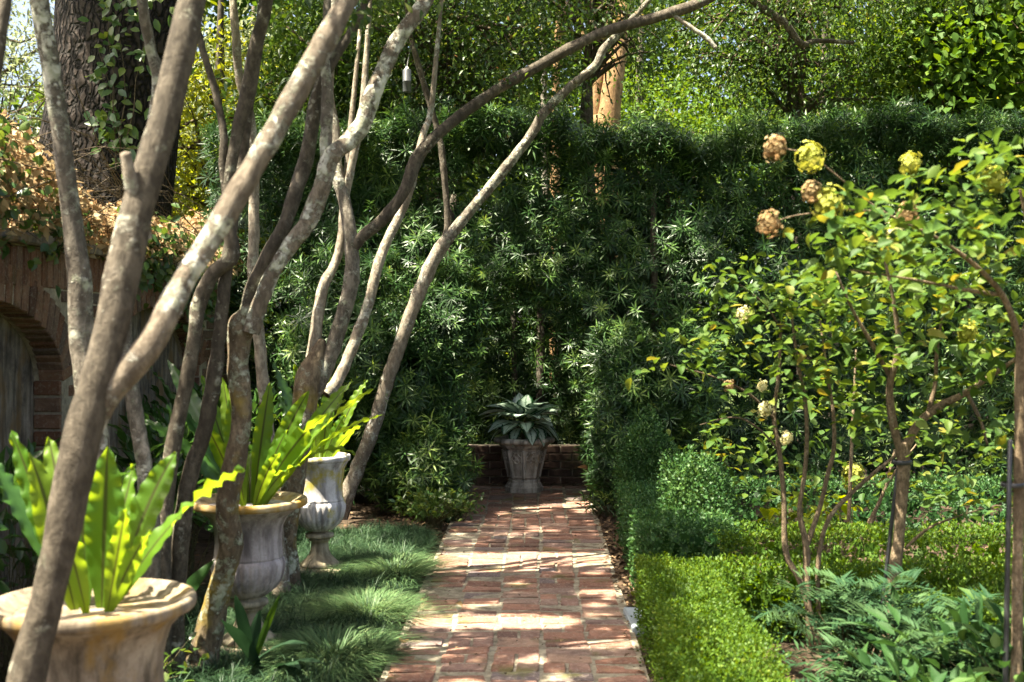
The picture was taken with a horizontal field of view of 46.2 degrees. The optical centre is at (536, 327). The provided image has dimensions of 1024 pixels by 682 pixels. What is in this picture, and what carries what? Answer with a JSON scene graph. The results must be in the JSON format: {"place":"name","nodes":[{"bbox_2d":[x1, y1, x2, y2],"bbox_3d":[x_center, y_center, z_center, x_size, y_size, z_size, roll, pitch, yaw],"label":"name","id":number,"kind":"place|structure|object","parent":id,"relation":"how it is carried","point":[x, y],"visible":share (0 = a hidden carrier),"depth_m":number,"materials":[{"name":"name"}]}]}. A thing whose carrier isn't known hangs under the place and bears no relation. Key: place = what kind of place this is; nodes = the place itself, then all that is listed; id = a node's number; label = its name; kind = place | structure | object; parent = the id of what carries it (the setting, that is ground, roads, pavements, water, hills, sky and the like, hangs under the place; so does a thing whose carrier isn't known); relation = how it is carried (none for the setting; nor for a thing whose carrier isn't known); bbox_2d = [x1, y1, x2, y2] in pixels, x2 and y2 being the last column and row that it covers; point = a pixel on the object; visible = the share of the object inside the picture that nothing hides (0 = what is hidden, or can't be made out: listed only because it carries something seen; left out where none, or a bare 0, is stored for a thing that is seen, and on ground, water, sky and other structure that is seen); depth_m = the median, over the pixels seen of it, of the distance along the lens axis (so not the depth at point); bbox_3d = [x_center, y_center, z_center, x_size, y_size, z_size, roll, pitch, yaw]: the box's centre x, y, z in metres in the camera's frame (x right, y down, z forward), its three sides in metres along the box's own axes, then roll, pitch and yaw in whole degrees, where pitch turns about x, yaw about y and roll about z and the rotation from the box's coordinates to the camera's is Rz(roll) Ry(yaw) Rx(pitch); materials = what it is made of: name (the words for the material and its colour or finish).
{"place":"outdoors","nodes":[
{"label":"outdoors","id":0,"kind":"place"},
{"bbox_2d":[0,0,1022,331],"label":"sky","id":1,"kind":"structure","parent":0,"point":[19,4],"materials":[{"name":"white"}]},
{"bbox_2d":[0,464,1023,681],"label":"garden soil","id":2,"kind":"structure","parent":0,"point":[204,534],"depth_m":8.22,"materials":[{"name":"brown soil"}]},
{"bbox_2d":[0,436,164,681],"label":"leafy perennial","id":3,"kind":"object","parent":2,"relation":"on","point":[19,550],"visible":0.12,"depth_m":5.01,"materials":[{"name":"green plant"}]},
{"bbox_2d":[30,0,161,578],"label":"slender tree","id":4,"kind":"object","parent":2,"relation":"on","point":[80,303],"visible":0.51,"depth_m":4.35,"materials":[{"name":"grey plant"}]},
{"bbox_2d":[0,578,196,681],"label":"stone urn","id":5,"kind":"object","parent":2,"relation":"on","point":[125,640],"visible":0.78,"depth_m":3.12,"materials":[{"name":"stone"}]},
{"bbox_2d":[0,431,244,612],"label":"birds nest fern","id":6,"kind":"object","parent":5,"relation":"on","point":[118,549],"visible":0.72,"depth_m":3.27,"materials":[{"name":"green plant"}]},
{"bbox_2d":[0,227,250,593],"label":"arched brick wall","id":7,"kind":"structure","parent":2,"relation":"on","point":[37,392],"depth_m":6.50,"materials":[{"name":"brick"}]},
{"bbox_2d":[0,85,246,279],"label":"dried vine","id":8,"kind":"object","parent":7,"relation":"on","point":[96,219],"visible":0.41,"depth_m":6.63,"materials":[{"name":"brown plant"}]},
{"bbox_2d":[0,97,247,347],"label":"green vine","id":9,"kind":"object","parent":7,"relation":"attached to","point":[164,273],"visible":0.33,"depth_m":6.74,"materials":[{"name":"green plant"}]},
{"bbox_2d":[0,0,358,681],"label":"slender tree","id":10,"kind":"object","parent":2,"relation":"on","point":[111,375],"visible":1,"depth_m":2.88,"materials":[{"name":"brown plant"}]},
{"bbox_2d":[164,632,208,681],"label":"leafy perennial","id":11,"kind":"object","parent":2,"relation":"on","point":[205,656],"visible":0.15,"depth_m":4.76,"materials":[{"name":"green plant"}]},
{"bbox_2d":[107,402,274,577],"bbox_3d":[-1.964,0.959,6.589,1.051,1.097,1.012,0,0,0],"label":"leafy perennial","id":12,"kind":"object","parent":2,"relation":"on","point":[198,518],"visible":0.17,"depth_m":6.54,"materials":[{"name":"green plant"}]},
{"bbox_2d":[172,498,214,591],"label":"cast iron plant","id":13,"kind":"object","parent":2,"relation":"on","point":[195,579],"visible":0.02,"depth_m":5.30,"materials":[{"name":"green plant"}]},
{"bbox_2d":[110,382,283,540],"bbox_3d":[-2.207,0.932,8.303,1.438,1.179,1.477,0,0,0],"label":"leafy perennial","id":14,"kind":"object","parent":2,"relation":"on","point":[147,409],"visible":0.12,"depth_m":8.18,"materials":[{"name":"green plant"}]},
{"bbox_2d":[160,0,272,680],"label":"slender tree","id":15,"kind":"object","parent":2,"relation":"on","point":[176,542],"visible":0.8,"depth_m":4.89,"materials":[{"name":"brown plant"}]},
{"bbox_2d":[193,491,307,662],"bbox_3d":[-1.296,1.117,5.390,0.524,0.704,0.524,0,0,0],"label":"stone urn","id":16,"kind":"object","parent":2,"relation":"on","point":[260,570],"visible":0.62,"depth_m":5.28,"materials":[{"name":"stone"}]},
{"bbox_2d":[145,360,381,505],"bbox_3d":[-1.250,0.498,5.451,1.141,0.699,0.528,0,0,0],"label":"birds nest fern","id":17,"kind":"object","parent":16,"relation":"on","point":[273,465],"visible":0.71,"depth_m":5.43,"materials":[{"name":"green plant"}]},
{"bbox_2d":[229,0,290,596],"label":"slender tree","id":18,"kind":"object","parent":2,"relation":"on","point":[262,380],"visible":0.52,"depth_m":6.47,"materials":[{"name":"brown plant"}]},
{"bbox_2d":[220,595,324,674],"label":"cast iron plant","id":19,"kind":"object","parent":2,"relation":"on","point":[248,639],"visible":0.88,"depth_m":4.93,"materials":[{"name":"green plant"}]},
{"bbox_2d":[165,517,453,681],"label":"mondo grass","id":20,"kind":"structure","parent":2,"relation":"on","point":[349,542],"depth_m":6.04,"materials":[{"name":"green plant"}]},
{"bbox_2d":[191,0,427,401],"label":"garden tree","id":21,"kind":"object","parent":2,"relation":"on","point":[295,48],"visible":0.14,"depth_m":11.61,"materials":[{"name":"green plant"}]},
{"bbox_2d":[185,0,452,681],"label":"slender tree","id":22,"kind":"object","parent":2,"relation":"on","point":[278,252],"visible":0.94,"depth_m":5.03,"materials":[{"name":"brown plant"}]},
{"bbox_2d":[299,452,350,577],"bbox_3d":[-1.285,1.110,7.100,0.360,0.719,0.360,0,0,0],"label":"stone urn","id":23,"kind":"object","parent":2,"relation":"on","point":[322,513],"visible":0.88,"depth_m":6.99,"materials":[{"name":"stone"}]},
{"bbox_2d":[271,361,367,457],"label":"birds nest fern","id":24,"kind":"object","parent":23,"relation":"on","point":[285,405],"visible":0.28,"depth_m":7.13,"materials":[{"name":"green plant"}]},
{"bbox_2d":[216,620,447,681],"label":"liriope clump","id":25,"kind":"object","parent":2,"relation":"on","point":[316,639],"visible":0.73,"depth_m":5.21,"materials":[{"name":"green plant"}]},
{"bbox_2d":[265,582,468,641],"bbox_3d":[-0.901,1.390,6.059,1.205,0.131,1.560,0,0,0],"label":"liriope clump","id":26,"kind":"object","parent":2,"relation":"on","point":[356,594],"visible":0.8,"depth_m":6.03,"materials":[{"name":"green plant"}]},
{"bbox_2d":[308,549,488,592],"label":"liriope clump","id":27,"kind":"object","parent":2,"relation":"on","point":[417,565],"visible":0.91,"depth_m":7.01,"materials":[{"name":"green plant"}]},
{"bbox_2d":[389,486,476,529],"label":"leafy perennial","id":28,"kind":"object","parent":2,"relation":"on","point":[434,498],"visible":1,"depth_m":8.72,"materials":[{"name":"green plant"}]},
{"bbox_2d":[241,0,668,519],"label":"slender tree","id":29,"kind":"object","parent":2,"relation":"on","point":[440,248],"visible":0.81,"depth_m":9.18,"materials":[{"name":"brown plant"}]},
{"bbox_2d":[403,45,411,92],"bbox_3d":[-0.975,-1.972,9.074,0.066,0.413,0.215,0,0,0],"label":"hanging bird feeder","id":30,"kind":"object","parent":29,"relation":"hanging from","point":[406,79],"visible":1,"depth_m":8.97,"materials":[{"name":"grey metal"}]},
{"bbox_2d":[426,492,485,522],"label":"leafy perennial","id":31,"kind":"object","parent":2,"relation":"on","point":[468,505],"visible":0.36,"depth_m":9.02,"materials":[{"name":"green plant"}]},
{"bbox_2d":[279,0,633,442],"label":"garden tree","id":32,"kind":"object","parent":2,"relation":"on","point":[454,91],"visible":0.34,"depth_m":12.05,"materials":[{"name":"green plant"}]},
{"bbox_2d":[1,480,988,681],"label":"leaf litter","id":33,"kind":"object","parent":2,"relation":"on","point":[609,538],"visible":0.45,"depth_m":7.77,"materials":[{"name":"brown plant"}]},
{"bbox_2d":[464,444,585,484],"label":"brick wall","id":34,"kind":"structure","parent":2,"relation":"on","point":[561,462],"depth_m":11.27,"materials":[{"name":"brown brick"}]},
{"bbox_2d":[280,0,772,588],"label":"slender tree","id":35,"kind":"object","parent":2,"relation":"on","point":[316,368],"visible":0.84,"depth_m":6.78,"materials":[{"name":"brown plant"}]},
{"bbox_2d":[462,0,718,442],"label":"garden tree","id":36,"kind":"object","parent":2,"relation":"on","point":[587,114],"visible":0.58,"depth_m":12.52,"materials":[{"name":"green plant"}]},
{"bbox_2d":[573,485,624,518],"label":"leafy perennial","id":37,"kind":"object","parent":2,"relation":"on","point":[595,506],"visible":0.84,"depth_m":9.28,"materials":[{"name":"green plant"}]},
{"bbox_2d":[192,84,1023,522],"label":"podocarpus hedge","id":38,"kind":"object","parent":2,"relation":"on","point":[440,396],"visible":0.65,"depth_m":9.92,"materials":[{"name":"green plant"}]},
{"bbox_2d":[575,465,587,469],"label":"fallen leaf","id":39,"kind":"object","parent":38,"relation":"in","point":[584,466],"visible":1,"depth_m":9.27,"materials":[{"name":"brown plant"}]},
{"bbox_2d":[623,607,653,636],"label":"slate slab","id":40,"kind":"structure","parent":2,"relation":"on","point":[628,612],"depth_m":5.92,"materials":[{"name":"grey stone"}]},
{"bbox_2d":[608,402,680,492],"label":"boxwood bush","id":41,"kind":"object","parent":2,"relation":"on","point":[647,467],"visible":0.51,"depth_m":8.64,"materials":[{"name":"green plant"}]},
{"bbox_2d":[613,478,745,599],"bbox_3d":[0.805,1.250,7.316,0.651,0.559,2.060,0,0,0],"label":"box hedge","id":42,"kind":"object","parent":2,"relation":"on","point":[637,534],"visible":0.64,"depth_m":6.62,"materials":[{"name":"green plant"}]},
{"bbox_2d":[649,444,747,556],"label":"boxwood bush","id":43,"kind":"object","parent":2,"relation":"on","point":[679,489],"visible":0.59,"depth_m":6.94,"materials":[{"name":"green plant"}]},
{"bbox_2d":[628,551,794,681],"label":"box hedge","id":44,"kind":"object","parent":2,"relation":"on","point":[689,622],"visible":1,"depth_m":4.61,"materials":[{"name":"green plant"}]},
{"bbox_2d":[625,244,914,650],"bbox_3d":[1.078,0.562,5.468,1.378,1.881,0.958,0,0,0],"label":"hydrangea shrub","id":45,"kind":"object","parent":2,"relation":"on","point":[744,313],"visible":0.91,"depth_m":5.40,"materials":[{"name":"green plant"}]},
{"bbox_2d":[627,0,945,465],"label":"garden tree","id":46,"kind":"object","parent":2,"relation":"on","point":[788,73],"visible":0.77,"depth_m":11.64,"materials":[{"name":"green plant"}]},
{"bbox_2d":[757,461,864,556],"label":"hydrangea shrub","id":47,"kind":"object","parent":2,"relation":"on","point":[769,513],"visible":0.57,"depth_m":7.75,"materials":[{"name":"green plant"}]},
{"bbox_2d":[653,0,1023,56],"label":"overhanging tree","id":48,"kind":"object","parent":2,"relation":"on","point":[784,23],"visible":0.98,"depth_m":9.37,"materials":[{"name":"green plant"}]},
{"bbox_2d":[666,350,1013,564],"bbox_3d":[1.904,0.847,7.292,2.261,1.430,0.964,0,0,0],"label":"hydrangea shrub","id":49,"kind":"object","parent":2,"relation":"on","point":[883,484],"visible":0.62,"depth_m":7.24,"materials":[{"name":"green plant"}]},
{"bbox_2d":[743,562,968,681],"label":"mahonia plant","id":50,"kind":"object","parent":2,"relation":"on","point":[851,598],"visible":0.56,"depth_m":4.83,"materials":[{"name":"green plant"}]},
{"bbox_2d":[704,468,1012,543],"bbox_3d":[3.311,1.256,8.298,4.317,0.557,0.554,0,0,0],"label":"box hedge","id":51,"kind":"object","parent":2,"relation":"on","point":[912,506],"visible":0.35,"depth_m":8.23,"materials":[{"name":"green plant"}]},
{"bbox_2d":[700,549,1023,642],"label":"box hedge","id":52,"kind":"object","parent":2,"relation":"on","point":[769,595],"visible":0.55,"depth_m":5.68,"materials":[{"name":"green plant"}]},
{"bbox_2d":[712,516,1023,591],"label":"box hedge","id":53,"kind":"object","parent":2,"relation":"on","point":[775,547],"visible":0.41,"depth_m":6.40,"materials":[{"name":"green plant"}]},
{"bbox_2d":[756,102,1023,681],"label":"hydrangea tree","id":54,"kind":"object","parent":2,"relation":"on","point":[909,219],"visible":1,"depth_m":3.80,"materials":[{"name":"green plant"}]},
{"bbox_2d":[881,459,911,621],"bbox_3d":[1.547,1.017,5.219,0.160,0.949,0.104,0,0,0],"label":"garden stake","id":55,"kind":"object","parent":2,"relation":"on","point":[896,462],"visible":0.44,"depth_m":5.25,"materials":[{"name":"black metal"}]},
{"bbox_2d":[791,626,1010,681],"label":"mahonia plant","id":56,"kind":"object","parent":2,"relation":"on","point":[903,676],"visible":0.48,"depth_m":4.34,"materials":[{"name":"green plant"}]},
{"bbox_2d":[792,202,1023,655],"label":"hydrangea tree","id":57,"kind":"object","parent":2,"relation":"on","point":[960,344],"visible":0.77,"depth_m":5.08,"materials":[{"name":"green plant"}]},
{"bbox_2d":[798,583,1023,681],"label":"mahonia plant","id":58,"kind":"object","parent":2,"relation":"on","point":[917,634],"visible":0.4,"depth_m":4.55,"materials":[{"name":"green plant"}]},
{"bbox_2d":[799,641,1023,681],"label":"leafy perennial","id":59,"kind":"object","parent":2,"relation":"on","point":[910,667],"visible":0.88,"depth_m":4.12,"materials":[{"name":"green plant"}]},
{"bbox_2d":[807,0,1023,471],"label":"garden tree","id":60,"kind":"object","parent":2,"relation":"on","point":[964,68],"visible":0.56,"depth_m":11.74,"materials":[{"name":"green plant"}]},
{"bbox_2d":[855,585,1023,681],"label":"leafy perennial","id":61,"kind":"object","parent":2,"relation":"on","point":[960,624],"visible":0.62,"depth_m":4.28,"materials":[{"name":"green plant"}]},
{"bbox_2d":[893,577,1023,679],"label":"plant","id":62,"kind":"object","parent":2,"relation":"on","point":[989,618],"visible":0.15,"depth_m":5.08,"materials":[{"name":"green plant"}]},
{"bbox_2d":[918,614,1023,681],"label":"mahonia plant","id":63,"kind":"object","parent":2,"relation":"on","point":[984,635],"visible":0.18,"depth_m":4.37,"materials":[{"name":"green plant"}]},
{"bbox_2d":[1000,439,1023,681],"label":"garden stake","id":64,"kind":"object","parent":2,"relation":"on","point":[1008,485],"visible":0.98,"depth_m":3.96,"materials":[{"name":"black metal"}]},
{"bbox_2d":[379,486,649,681],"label":"brick path","id":65,"kind":"structure","parent":0,"point":[527,656],"depth_m":6.32,"materials":[{"name":"red brick"}]},
{"bbox_2d":[493,435,554,493],"bbox_3d":[-0.116,1.217,10.720,0.512,0.482,0.512,0,0,-23],"label":"octagonal planter","id":66,"kind":"object","parent":65,"relation":"on","point":[523,459],"visible":0.98,"depth_m":10.58,"materials":[{"name":"stone"}]},
{"bbox_2d":[478,393,570,446],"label":"aglaonema plant","id":67,"kind":"object","parent":66,"relation":"in","point":[522,405],"visible":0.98,"depth_m":10.59,"materials":[{"name":"green plant"}]},
{"bbox_2d":[251,336,1013,464],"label":"ground","id":68,"kind":"structure","parent":0,"point":[780,431],"depth_m":20.58,"materials":[{"name":"green plant"}]},
{"bbox_2d":[0,0,54,222],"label":"garden tree","id":69,"kind":"object","parent":68,"relation":"on","point":[11,44],"visible":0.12,"depth_m":20.64,"materials":[{"name":"green plant"}]},
{"bbox_2d":[22,0,180,224],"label":"live oak","id":70,"kind":"object","parent":68,"relation":"on","point":[76,42],"visible":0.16,"depth_m":12.93,"materials":[{"name":"brown plant"}]},
{"bbox_2d":[77,0,174,178],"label":"climbing vine","id":71,"kind":"object","parent":70,"relation":"attached to","point":[118,143],"visible":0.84,"depth_m":12.57,"materials":[{"name":"green plant"}]},
{"bbox_2d":[171,0,305,335],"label":"garden tree","id":72,"kind":"object","parent":68,"relation":"on","point":[184,183],"visible":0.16,"depth_m":14.98,"materials":[{"name":"green plant"}]},
{"bbox_2d":[173,0,363,368],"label":"garden tree","id":73,"kind":"object","parent":68,"relation":"on","point":[240,24],"visible":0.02,"depth_m":21.72,"materials":[{"name":"green plant"}]},
{"bbox_2d":[242,0,583,308],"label":"garden tree","id":74,"kind":"object","parent":68,"relation":"on","point":[471,194],"visible":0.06,"depth_m":17.83,"materials":[{"name":"green plant"}]},
{"bbox_2d":[0,0,1023,391],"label":"distant woods","id":75,"kind":"object","parent":68,"relation":"on","point":[210,4],"visible":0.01,"depth_m":29.43,"materials":[{"name":"green plant"}]},
{"bbox_2d":[498,0,570,374],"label":"crape myrtle","id":76,"kind":"object","parent":68,"relation":"on","point":[543,98],"visible":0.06,"depth_m":15.96,"materials":[{"name":"green plant"}]},
{"bbox_2d":[522,0,721,264],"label":"crape myrtle","id":77,"kind":"object","parent":68,"relation":"on","point":[605,104],"visible":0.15,"depth_m":14.81,"materials":[{"name":"brown plant"}]},
{"bbox_2d":[488,0,779,301],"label":"garden tree","id":78,"kind":"object","parent":68,"relation":"on","point":[681,117],"visible":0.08,"depth_m":19.05,"materials":[{"name":"green plant"}]},
{"bbox_2d":[661,0,972,420],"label":"garden tree","id":79,"kind":"object","parent":68,"relation":"on","point":[772,111],"depth_m":18.81,"materials":[{"name":"green plant"}]},
{"bbox_2d":[838,0,1023,417],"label":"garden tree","id":80,"kind":"object","parent":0,"point":[946,171],"depth_m":19.92,"materials":[{"name":"green plant"}]}
]}

